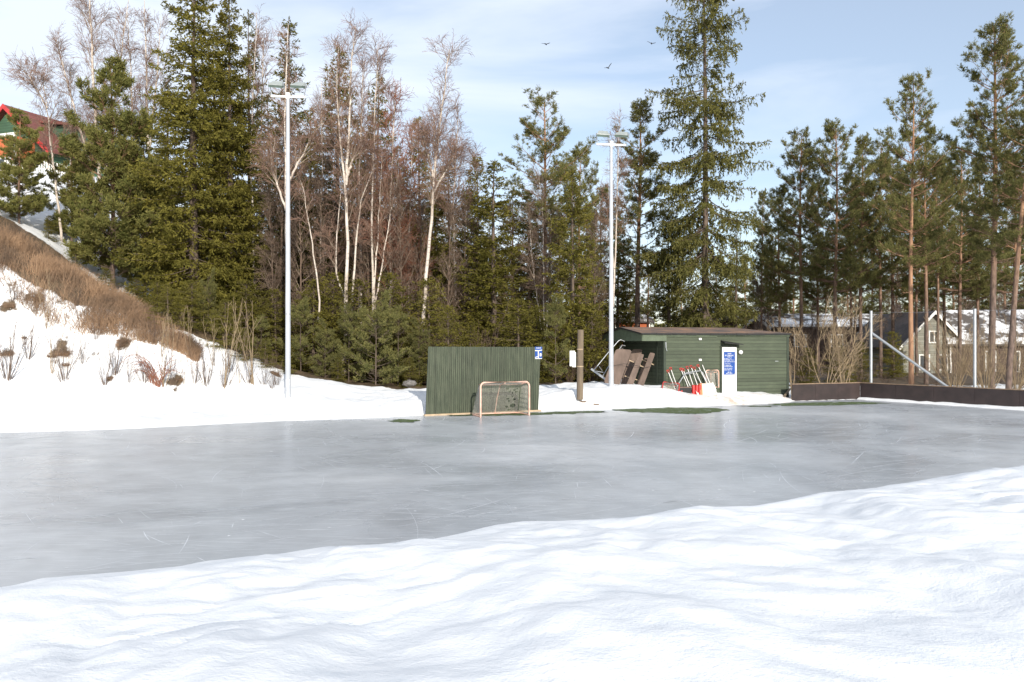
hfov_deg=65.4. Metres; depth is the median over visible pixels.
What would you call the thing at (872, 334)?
steel post
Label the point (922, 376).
brown bush
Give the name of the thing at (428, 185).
spruce tree
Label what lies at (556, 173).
pine tree
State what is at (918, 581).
ground
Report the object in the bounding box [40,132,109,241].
pine tree
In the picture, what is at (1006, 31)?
pine tree
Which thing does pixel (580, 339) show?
wooden pole
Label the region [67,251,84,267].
spruce tree
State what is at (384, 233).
bare tree
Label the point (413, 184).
birch tree
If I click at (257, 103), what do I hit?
spruce tree
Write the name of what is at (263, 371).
twig clump
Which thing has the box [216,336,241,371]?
twig clump
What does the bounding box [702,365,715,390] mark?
snow shovel
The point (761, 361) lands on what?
shed
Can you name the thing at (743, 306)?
spruce tree
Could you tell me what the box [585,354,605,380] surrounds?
brown bush
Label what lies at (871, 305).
pine tree
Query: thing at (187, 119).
spruce tree
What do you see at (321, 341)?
pine tree
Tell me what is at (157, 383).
bramble
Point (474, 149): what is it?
birch tree
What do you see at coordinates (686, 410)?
turf patch
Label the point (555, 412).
turf patch
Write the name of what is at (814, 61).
sky
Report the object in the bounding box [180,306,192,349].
sapling
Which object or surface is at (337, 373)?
spruce tree
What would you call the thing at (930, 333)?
window
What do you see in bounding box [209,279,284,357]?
spruce tree
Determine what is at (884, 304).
pine tree
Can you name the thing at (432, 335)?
brown bush
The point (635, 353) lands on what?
picnic table
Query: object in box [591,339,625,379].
metal rack
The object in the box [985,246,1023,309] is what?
pine tree
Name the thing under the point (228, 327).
brown bush
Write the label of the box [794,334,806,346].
window
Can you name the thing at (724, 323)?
house
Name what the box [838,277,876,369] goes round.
bare tree
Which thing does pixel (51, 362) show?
sapling
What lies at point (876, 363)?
brown bush
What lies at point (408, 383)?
rock
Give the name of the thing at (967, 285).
pine tree
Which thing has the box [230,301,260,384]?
sapling
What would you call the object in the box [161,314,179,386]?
sapling
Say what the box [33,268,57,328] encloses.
sapling
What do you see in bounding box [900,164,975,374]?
pine tree
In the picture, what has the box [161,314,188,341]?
twig clump
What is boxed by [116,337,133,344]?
grass tussock
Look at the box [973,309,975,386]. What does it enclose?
steel post
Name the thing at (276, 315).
spruce tree
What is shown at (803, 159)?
pine tree
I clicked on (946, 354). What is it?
window
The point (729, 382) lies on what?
door
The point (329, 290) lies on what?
spruce tree
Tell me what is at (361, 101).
birch tree
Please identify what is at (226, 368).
sapling
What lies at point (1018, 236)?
pine tree
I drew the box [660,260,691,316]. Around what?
pine tree
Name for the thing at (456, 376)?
goal backstop
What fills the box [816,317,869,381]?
bare bush
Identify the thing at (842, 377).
spruce tree
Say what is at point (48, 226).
spruce tree
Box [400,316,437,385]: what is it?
pine tree
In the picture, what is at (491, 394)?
hockey goal
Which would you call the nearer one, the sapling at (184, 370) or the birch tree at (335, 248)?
the sapling at (184, 370)
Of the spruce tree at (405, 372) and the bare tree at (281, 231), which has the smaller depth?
the spruce tree at (405, 372)
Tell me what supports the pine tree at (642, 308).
on the ground at (918, 581)
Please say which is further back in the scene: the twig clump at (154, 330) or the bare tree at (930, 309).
the bare tree at (930, 309)
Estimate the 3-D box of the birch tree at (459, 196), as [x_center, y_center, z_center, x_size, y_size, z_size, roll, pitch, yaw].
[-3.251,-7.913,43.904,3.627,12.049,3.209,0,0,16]
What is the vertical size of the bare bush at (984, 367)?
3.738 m
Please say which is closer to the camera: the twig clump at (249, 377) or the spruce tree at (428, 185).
the twig clump at (249, 377)
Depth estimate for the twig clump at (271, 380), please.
30.89 m
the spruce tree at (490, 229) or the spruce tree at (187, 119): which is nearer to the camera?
the spruce tree at (187, 119)
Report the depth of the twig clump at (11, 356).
28.75 m
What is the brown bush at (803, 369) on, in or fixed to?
on the ground at (918, 581)
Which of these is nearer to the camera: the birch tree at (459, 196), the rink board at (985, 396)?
the rink board at (985, 396)
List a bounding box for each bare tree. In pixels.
[249,178,293,355]
[254,114,318,354]
[275,152,332,365]
[295,164,343,357]
[298,124,362,333]
[341,173,394,379]
[352,143,409,360]
[376,178,425,362]
[402,193,444,353]
[428,199,472,345]
[443,193,483,346]
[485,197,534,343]
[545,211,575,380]
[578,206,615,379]
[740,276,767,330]
[750,269,784,331]
[796,277,826,365]
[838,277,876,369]
[874,270,905,330]
[914,270,949,316]
[951,281,980,309]
[984,267,1011,321]
[1016,270,1023,329]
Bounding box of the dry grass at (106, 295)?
[0,220,207,360]
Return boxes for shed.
[600,327,791,396]
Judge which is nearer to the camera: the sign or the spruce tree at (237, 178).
the sign
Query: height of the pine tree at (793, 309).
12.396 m
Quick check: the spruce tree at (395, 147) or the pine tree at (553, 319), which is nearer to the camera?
the pine tree at (553, 319)
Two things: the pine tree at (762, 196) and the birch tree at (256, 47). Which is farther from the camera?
the pine tree at (762, 196)
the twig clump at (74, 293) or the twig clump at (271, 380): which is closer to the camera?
the twig clump at (271, 380)
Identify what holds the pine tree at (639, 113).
on the ground at (918, 581)
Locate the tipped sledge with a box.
[698,382,717,395]
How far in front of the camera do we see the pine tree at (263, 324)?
34.97 m
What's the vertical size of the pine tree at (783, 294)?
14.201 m
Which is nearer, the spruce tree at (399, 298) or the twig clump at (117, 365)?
the twig clump at (117, 365)
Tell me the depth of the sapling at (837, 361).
38.40 m
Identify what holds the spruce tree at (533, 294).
on the ground at (918, 581)
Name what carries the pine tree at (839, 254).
on the ground at (918, 581)
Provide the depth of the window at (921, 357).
64.05 m
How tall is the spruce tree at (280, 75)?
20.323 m
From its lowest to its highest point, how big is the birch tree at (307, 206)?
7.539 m
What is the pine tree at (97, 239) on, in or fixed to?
on the ground at (918, 581)
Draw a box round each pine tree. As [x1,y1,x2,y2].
[0,106,51,222]
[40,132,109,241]
[56,51,189,289]
[109,110,186,297]
[193,266,223,332]
[246,314,275,354]
[276,296,319,370]
[310,318,342,377]
[333,303,374,381]
[337,287,411,384]
[380,305,423,385]
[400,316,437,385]
[498,85,608,380]
[537,293,575,382]
[549,141,614,331]
[577,183,632,366]
[598,96,683,326]
[620,267,644,326]
[626,259,670,326]
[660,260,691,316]
[695,256,739,322]
[721,253,759,328]
[740,248,798,320]
[743,183,809,331]
[749,188,785,329]
[755,126,834,378]
[774,246,819,313]
[784,177,843,371]
[787,118,880,379]
[794,252,852,313]
[820,177,877,369]
[822,253,871,316]
[830,132,902,377]
[842,245,900,313]
[847,157,913,368]
[848,136,908,377]
[867,67,956,384]
[870,134,978,383]
[872,243,921,313]
[886,181,944,375]
[888,265,951,312]
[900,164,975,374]
[913,145,1012,378]
[913,157,969,382]
[925,11,1023,387]
[929,234,972,310]
[947,159,1012,376]
[963,234,1011,309]
[967,150,1023,379]
[979,248,1023,309]
[980,79,1023,388]
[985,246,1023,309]
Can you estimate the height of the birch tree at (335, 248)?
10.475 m
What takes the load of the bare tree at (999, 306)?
on the ground at (918, 581)
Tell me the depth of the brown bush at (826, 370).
52.21 m
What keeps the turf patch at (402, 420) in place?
on the ice
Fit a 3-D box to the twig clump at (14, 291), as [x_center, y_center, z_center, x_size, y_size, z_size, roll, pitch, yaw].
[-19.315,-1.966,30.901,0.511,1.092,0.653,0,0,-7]
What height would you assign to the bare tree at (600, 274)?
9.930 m
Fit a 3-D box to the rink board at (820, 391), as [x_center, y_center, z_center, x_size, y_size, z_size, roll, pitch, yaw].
[14.206,2.283,36.023,3.768,0.775,0.102,0,0,-19]
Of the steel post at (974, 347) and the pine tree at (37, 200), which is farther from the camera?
the pine tree at (37, 200)
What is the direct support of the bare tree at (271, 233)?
on the ground at (918, 581)
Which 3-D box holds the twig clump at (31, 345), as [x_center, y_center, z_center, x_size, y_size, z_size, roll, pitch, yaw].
[-17.970,-0.175,29.765,0.933,1.992,1.191,0,0,-6]
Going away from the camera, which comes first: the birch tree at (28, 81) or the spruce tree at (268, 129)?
the birch tree at (28, 81)
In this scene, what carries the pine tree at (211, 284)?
on the ground at (918, 581)
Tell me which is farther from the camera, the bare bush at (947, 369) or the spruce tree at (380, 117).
the spruce tree at (380, 117)
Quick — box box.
[570,351,575,366]
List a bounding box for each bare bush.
[758,313,828,381]
[790,290,884,382]
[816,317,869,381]
[897,315,987,386]
[943,321,1022,387]
[962,313,1023,388]
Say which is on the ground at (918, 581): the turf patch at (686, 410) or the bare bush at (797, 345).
the bare bush at (797, 345)
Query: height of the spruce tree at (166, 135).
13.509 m
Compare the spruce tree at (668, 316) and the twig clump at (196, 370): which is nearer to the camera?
the twig clump at (196, 370)
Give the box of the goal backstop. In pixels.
[424,347,540,415]
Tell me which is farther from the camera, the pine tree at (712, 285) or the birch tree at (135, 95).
the pine tree at (712, 285)
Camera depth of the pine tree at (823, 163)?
49.75 m
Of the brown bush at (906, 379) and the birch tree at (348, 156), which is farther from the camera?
the brown bush at (906, 379)
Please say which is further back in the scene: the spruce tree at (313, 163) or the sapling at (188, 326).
the spruce tree at (313, 163)
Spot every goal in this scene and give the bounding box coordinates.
[472,381,529,416]
[661,381,679,390]
[705,370,718,387]
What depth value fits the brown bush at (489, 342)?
36.84 m
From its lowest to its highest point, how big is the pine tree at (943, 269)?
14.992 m
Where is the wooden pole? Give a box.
[577,330,583,399]
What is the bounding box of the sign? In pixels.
[535,347,541,358]
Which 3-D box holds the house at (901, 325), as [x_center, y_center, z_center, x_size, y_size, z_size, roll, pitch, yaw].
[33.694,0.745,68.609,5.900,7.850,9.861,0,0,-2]
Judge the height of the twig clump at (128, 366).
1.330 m
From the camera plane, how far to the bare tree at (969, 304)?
67.90 m
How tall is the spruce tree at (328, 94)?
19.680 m
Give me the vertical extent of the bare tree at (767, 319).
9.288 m
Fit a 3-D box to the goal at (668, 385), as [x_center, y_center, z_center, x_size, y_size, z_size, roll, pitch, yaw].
[6.578,2.000,33.453,0.784,0.581,0.463,6,-1,-12]
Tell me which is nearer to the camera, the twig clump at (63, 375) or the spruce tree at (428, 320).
the twig clump at (63, 375)
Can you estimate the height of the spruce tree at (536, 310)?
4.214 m
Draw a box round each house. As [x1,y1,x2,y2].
[0,104,127,177]
[603,312,654,327]
[683,307,738,327]
[742,308,875,366]
[846,305,957,372]
[933,310,1023,372]
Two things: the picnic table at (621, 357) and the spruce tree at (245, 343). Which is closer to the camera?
the spruce tree at (245, 343)
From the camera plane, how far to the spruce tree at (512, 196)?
51.91 m
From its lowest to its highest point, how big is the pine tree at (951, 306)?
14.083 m
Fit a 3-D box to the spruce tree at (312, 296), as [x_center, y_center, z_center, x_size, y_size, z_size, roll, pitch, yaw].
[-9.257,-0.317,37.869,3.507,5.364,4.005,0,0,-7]
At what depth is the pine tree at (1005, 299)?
77.63 m
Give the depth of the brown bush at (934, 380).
44.06 m
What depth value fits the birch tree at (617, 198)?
44.97 m
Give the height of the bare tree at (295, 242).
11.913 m
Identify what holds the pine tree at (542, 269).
on the ground at (918, 581)
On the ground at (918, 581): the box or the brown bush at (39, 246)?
the brown bush at (39, 246)
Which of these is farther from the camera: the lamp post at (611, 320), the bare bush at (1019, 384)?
the bare bush at (1019, 384)
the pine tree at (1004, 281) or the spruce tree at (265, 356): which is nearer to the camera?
the spruce tree at (265, 356)
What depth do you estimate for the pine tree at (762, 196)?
59.72 m
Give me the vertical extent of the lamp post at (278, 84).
12.102 m
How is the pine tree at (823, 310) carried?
on the ground at (918, 581)
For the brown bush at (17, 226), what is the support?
on the ground at (918, 581)
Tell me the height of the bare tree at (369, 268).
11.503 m
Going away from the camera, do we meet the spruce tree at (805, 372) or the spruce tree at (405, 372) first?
the spruce tree at (405, 372)
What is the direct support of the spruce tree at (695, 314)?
on the ground at (918, 581)
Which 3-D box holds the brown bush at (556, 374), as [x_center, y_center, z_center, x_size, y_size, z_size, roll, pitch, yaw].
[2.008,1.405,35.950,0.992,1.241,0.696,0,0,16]
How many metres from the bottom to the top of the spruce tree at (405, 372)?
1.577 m
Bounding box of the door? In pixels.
[722,347,736,392]
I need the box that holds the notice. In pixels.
[724,352,734,374]
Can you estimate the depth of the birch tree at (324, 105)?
43.85 m
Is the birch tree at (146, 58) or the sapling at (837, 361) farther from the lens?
the birch tree at (146, 58)
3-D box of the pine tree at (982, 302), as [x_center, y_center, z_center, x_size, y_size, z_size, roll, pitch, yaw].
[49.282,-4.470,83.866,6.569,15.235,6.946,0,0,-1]
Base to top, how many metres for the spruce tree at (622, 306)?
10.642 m
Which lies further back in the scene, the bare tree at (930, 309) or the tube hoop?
the bare tree at (930, 309)
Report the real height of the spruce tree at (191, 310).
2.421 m
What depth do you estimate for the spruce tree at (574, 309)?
37.31 m
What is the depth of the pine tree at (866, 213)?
53.44 m
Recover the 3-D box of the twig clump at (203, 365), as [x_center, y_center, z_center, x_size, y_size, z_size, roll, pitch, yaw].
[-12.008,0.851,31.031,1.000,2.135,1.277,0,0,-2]
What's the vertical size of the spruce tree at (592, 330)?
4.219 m
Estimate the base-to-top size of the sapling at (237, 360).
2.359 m
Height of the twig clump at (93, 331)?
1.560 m
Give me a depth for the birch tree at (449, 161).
37.90 m
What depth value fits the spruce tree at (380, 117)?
46.83 m
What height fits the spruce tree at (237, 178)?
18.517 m
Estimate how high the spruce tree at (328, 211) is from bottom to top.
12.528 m
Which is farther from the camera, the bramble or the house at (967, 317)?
the house at (967, 317)
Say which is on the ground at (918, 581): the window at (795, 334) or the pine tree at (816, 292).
the pine tree at (816, 292)
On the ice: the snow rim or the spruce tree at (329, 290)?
the snow rim
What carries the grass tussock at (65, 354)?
on the ground at (918, 581)
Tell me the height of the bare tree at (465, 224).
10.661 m
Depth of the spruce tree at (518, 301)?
36.30 m
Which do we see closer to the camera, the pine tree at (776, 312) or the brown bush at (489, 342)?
the brown bush at (489, 342)
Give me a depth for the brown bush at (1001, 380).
45.99 m
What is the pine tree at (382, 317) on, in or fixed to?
on the ground at (918, 581)
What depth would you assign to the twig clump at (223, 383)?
30.80 m
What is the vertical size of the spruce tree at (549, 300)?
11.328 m
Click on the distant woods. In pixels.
(741, 326)
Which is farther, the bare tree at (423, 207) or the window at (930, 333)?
the window at (930, 333)
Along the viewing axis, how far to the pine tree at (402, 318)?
35.96 m
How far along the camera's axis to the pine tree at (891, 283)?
59.91 m
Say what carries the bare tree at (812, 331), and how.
on the ground at (918, 581)
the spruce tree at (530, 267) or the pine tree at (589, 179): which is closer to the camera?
the pine tree at (589, 179)
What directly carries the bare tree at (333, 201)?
on the ground at (918, 581)
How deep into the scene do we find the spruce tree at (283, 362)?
33.38 m
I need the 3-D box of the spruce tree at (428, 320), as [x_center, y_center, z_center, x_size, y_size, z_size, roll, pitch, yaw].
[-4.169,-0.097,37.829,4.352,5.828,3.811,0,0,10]
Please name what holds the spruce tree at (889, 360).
on the ground at (918, 581)
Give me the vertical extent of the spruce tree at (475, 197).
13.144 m
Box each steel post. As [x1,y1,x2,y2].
[870,311,947,385]
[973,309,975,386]
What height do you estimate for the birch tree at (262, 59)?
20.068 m
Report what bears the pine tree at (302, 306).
on the ground at (918, 581)
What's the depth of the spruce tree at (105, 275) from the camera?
35.00 m
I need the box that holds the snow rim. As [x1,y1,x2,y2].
[857,397,1023,410]
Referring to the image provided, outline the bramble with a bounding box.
[119,349,199,386]
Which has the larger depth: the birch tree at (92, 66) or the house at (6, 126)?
the house at (6, 126)
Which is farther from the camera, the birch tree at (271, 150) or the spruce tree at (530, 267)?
the spruce tree at (530, 267)
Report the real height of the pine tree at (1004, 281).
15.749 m
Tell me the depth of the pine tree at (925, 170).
41.36 m
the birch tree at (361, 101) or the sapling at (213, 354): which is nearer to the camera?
the sapling at (213, 354)
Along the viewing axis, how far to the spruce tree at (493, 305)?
39.69 m
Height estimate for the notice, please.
1.012 m
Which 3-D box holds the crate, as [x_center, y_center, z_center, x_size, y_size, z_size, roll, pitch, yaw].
[7.332,2.194,34.220,0.612,0.461,0.470,0,0,-18]
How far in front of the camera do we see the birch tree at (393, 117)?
40.99 m
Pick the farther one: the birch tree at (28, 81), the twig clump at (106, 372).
the birch tree at (28, 81)
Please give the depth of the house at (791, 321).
74.27 m
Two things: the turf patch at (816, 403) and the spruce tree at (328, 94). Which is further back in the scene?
the spruce tree at (328, 94)
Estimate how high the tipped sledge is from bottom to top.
0.642 m
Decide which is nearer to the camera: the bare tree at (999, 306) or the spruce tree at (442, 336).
the spruce tree at (442, 336)
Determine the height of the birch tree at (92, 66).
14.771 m
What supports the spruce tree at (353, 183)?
on the ground at (918, 581)
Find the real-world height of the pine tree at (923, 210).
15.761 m
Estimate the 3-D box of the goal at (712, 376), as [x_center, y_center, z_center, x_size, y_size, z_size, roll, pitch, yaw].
[8.726,1.647,34.877,0.684,0.801,0.203,0,0,-18]
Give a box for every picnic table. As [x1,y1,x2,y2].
[604,349,654,385]
[621,349,653,383]
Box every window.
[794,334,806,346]
[919,354,929,369]
[928,331,939,342]
[939,354,947,369]
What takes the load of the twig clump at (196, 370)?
on the ground at (918, 581)
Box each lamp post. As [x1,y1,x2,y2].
[268,81,306,397]
[596,130,628,385]
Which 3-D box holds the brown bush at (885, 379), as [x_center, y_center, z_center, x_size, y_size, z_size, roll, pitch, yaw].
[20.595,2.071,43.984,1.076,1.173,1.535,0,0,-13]
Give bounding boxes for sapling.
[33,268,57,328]
[39,316,68,373]
[160,312,168,355]
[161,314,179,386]
[179,353,187,384]
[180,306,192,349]
[203,318,219,365]
[221,298,242,388]
[229,332,249,382]
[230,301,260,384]
[779,318,797,386]
[828,340,848,382]
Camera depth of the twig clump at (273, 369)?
31.43 m
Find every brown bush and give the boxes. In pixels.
[5,219,22,237]
[23,235,49,256]
[215,319,234,342]
[416,312,450,354]
[468,302,507,346]
[546,361,562,382]
[562,362,576,381]
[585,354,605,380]
[789,347,821,382]
[810,346,852,380]
[849,364,873,381]
[866,354,886,372]
[874,373,894,382]
[902,372,917,382]
[914,361,934,377]
[923,368,950,385]
[983,358,1015,383]
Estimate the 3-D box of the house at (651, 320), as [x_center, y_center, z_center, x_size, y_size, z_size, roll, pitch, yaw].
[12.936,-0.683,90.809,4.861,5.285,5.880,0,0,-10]
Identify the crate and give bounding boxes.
[674,386,691,392]
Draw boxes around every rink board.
[791,382,859,400]
[860,382,1023,406]
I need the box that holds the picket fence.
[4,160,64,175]
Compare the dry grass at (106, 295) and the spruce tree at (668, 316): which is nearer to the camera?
the dry grass at (106, 295)
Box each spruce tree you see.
[41,215,58,241]
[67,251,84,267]
[98,267,115,291]
[110,0,269,341]
[126,277,153,306]
[136,75,205,292]
[143,284,188,324]
[144,280,177,316]
[161,279,218,332]
[177,40,264,261]
[184,0,283,352]
[199,299,250,348]
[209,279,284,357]
[218,9,291,349]
[232,328,258,361]
[236,94,314,305]
[242,288,318,370]
[253,16,323,362]
[254,338,278,367]
[277,46,395,374]
[279,279,351,374]
[279,352,296,373]
[282,106,334,349]
[291,272,370,377]
[318,278,400,381]
[325,177,350,280]
[328,357,346,382]
[340,122,383,302]
[342,74,414,373]
[344,271,422,384]
[383,145,437,345]
[386,278,463,384]
[388,116,452,381]
[400,357,421,387]
[406,166,474,372]
[417,304,471,384]
[422,172,452,336]
[441,191,489,335]
[444,160,547,361]
[445,156,509,346]
[455,321,487,346]
[484,219,501,312]
[491,298,554,382]
[496,191,535,339]
[508,192,560,362]
[514,304,564,382]
[517,222,540,322]
[531,205,568,362]
[533,170,615,381]
[556,305,614,381]
[568,210,617,368]
[603,219,640,361]
[630,0,771,327]
[648,211,690,326]
[717,226,759,327]
[791,347,819,383]
[820,345,857,382]
[846,342,876,381]
[869,331,915,378]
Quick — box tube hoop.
[677,370,707,385]
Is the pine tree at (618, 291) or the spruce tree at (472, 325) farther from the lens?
the pine tree at (618, 291)
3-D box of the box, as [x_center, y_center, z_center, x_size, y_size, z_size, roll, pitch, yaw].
[2.376,0.701,31.160,0.240,0.640,0.120,0,0,0]
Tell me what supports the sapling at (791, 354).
on the ground at (918, 581)
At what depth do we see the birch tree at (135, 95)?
45.94 m
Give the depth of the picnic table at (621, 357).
34.18 m
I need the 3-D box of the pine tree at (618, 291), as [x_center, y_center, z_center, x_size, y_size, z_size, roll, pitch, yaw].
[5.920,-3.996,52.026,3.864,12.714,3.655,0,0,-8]
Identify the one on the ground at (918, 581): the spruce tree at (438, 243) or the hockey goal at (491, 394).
the spruce tree at (438, 243)
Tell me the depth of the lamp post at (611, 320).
32.93 m
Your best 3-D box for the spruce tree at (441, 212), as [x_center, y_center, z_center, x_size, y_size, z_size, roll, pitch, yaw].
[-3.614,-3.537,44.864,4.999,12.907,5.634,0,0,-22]
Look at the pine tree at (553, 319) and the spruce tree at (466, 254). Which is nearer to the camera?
the pine tree at (553, 319)
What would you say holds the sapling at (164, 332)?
on the ground at (918, 581)
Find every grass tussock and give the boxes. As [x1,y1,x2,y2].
[2,302,15,308]
[51,349,72,359]
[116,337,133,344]
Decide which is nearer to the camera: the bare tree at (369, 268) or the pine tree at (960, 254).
the bare tree at (369, 268)
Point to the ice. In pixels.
(83, 502)
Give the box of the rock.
[402,380,416,386]
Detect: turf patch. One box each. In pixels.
[391,419,419,421]
[450,411,604,415]
[612,407,727,413]
[769,402,876,405]
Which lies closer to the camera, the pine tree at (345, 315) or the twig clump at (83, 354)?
the twig clump at (83, 354)
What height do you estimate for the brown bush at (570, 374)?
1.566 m
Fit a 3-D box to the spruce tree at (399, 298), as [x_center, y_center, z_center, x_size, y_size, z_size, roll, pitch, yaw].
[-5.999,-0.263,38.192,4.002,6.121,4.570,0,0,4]
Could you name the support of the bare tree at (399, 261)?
on the ground at (918, 581)
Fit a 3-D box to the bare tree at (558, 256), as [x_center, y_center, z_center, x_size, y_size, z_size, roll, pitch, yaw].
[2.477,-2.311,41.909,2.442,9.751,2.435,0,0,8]
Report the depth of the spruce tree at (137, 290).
34.56 m
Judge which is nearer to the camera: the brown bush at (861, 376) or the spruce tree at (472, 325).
the spruce tree at (472, 325)
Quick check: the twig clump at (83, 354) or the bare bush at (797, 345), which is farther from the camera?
the bare bush at (797, 345)
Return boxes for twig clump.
[0,307,40,380]
[5,279,22,301]
[13,313,49,359]
[42,321,89,381]
[64,279,85,305]
[69,328,94,364]
[82,307,108,339]
[84,338,119,385]
[96,325,134,375]
[120,351,138,382]
[134,348,160,383]
[142,313,167,342]
[155,342,184,384]
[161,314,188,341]
[184,351,205,383]
[185,337,218,386]
[206,348,236,386]
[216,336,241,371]
[236,342,264,383]
[254,351,273,384]
[267,356,284,384]
[267,370,277,388]
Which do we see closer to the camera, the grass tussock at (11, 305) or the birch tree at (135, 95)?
the grass tussock at (11, 305)
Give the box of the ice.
[0,399,1023,586]
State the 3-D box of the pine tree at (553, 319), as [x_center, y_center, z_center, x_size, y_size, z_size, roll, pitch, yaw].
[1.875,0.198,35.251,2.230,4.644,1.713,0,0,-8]
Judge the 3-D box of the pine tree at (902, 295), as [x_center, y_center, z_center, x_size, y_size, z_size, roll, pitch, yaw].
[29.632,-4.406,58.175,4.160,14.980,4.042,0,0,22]
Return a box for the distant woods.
[142,156,901,327]
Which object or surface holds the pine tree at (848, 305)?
on the ground at (918, 581)
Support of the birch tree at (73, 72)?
on the ground at (918, 581)
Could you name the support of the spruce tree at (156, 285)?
on the ground at (918, 581)
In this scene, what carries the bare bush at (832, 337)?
on the ground at (918, 581)
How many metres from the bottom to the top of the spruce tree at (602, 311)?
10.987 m
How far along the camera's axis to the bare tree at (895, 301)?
68.82 m
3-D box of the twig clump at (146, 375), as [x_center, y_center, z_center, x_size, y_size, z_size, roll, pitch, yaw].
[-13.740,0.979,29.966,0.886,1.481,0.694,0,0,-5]
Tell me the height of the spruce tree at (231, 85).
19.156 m
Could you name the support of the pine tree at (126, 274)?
on the ground at (918, 581)
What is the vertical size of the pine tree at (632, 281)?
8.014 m
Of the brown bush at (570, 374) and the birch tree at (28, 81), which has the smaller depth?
the brown bush at (570, 374)
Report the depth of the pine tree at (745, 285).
73.99 m
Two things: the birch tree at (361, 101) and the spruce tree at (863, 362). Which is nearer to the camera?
the birch tree at (361, 101)
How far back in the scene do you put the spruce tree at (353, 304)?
37.19 m
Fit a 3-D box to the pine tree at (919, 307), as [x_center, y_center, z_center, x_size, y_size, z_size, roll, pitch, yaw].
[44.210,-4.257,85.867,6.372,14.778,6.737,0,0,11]
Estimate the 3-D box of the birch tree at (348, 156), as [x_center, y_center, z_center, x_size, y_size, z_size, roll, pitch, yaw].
[-7.554,-7.010,37.546,3.734,17.428,2.903,0,0,0]
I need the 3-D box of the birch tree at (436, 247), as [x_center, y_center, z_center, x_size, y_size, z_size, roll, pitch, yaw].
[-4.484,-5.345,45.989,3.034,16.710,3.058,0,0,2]
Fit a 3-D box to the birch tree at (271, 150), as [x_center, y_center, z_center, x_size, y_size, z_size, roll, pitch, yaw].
[-10.052,-6.684,37.087,4.712,16.436,3.116,0,0,-12]
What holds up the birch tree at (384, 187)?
on the ground at (918, 581)
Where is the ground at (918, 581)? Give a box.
[0,171,1023,681]
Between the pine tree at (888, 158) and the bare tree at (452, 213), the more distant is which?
the pine tree at (888, 158)
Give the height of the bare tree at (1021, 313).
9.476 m
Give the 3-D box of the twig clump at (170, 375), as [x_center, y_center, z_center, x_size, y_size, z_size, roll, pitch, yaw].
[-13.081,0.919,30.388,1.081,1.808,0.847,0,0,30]
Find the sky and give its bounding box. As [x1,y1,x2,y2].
[0,0,1023,326]
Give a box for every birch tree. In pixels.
[0,48,76,241]
[40,0,151,200]
[55,57,83,181]
[109,6,153,116]
[127,0,178,154]
[239,3,274,349]
[245,21,280,298]
[245,24,345,289]
[283,162,326,319]
[301,82,348,348]
[313,9,391,376]
[313,146,390,350]
[329,48,386,379]
[350,76,427,335]
[352,29,416,324]
[385,117,440,356]
[400,28,486,329]
[413,105,451,324]
[427,91,484,300]
[457,140,492,297]
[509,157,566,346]
[588,108,639,306]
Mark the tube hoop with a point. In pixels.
(692, 373)
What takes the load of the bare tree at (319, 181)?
on the ground at (918, 581)
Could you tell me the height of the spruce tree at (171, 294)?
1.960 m

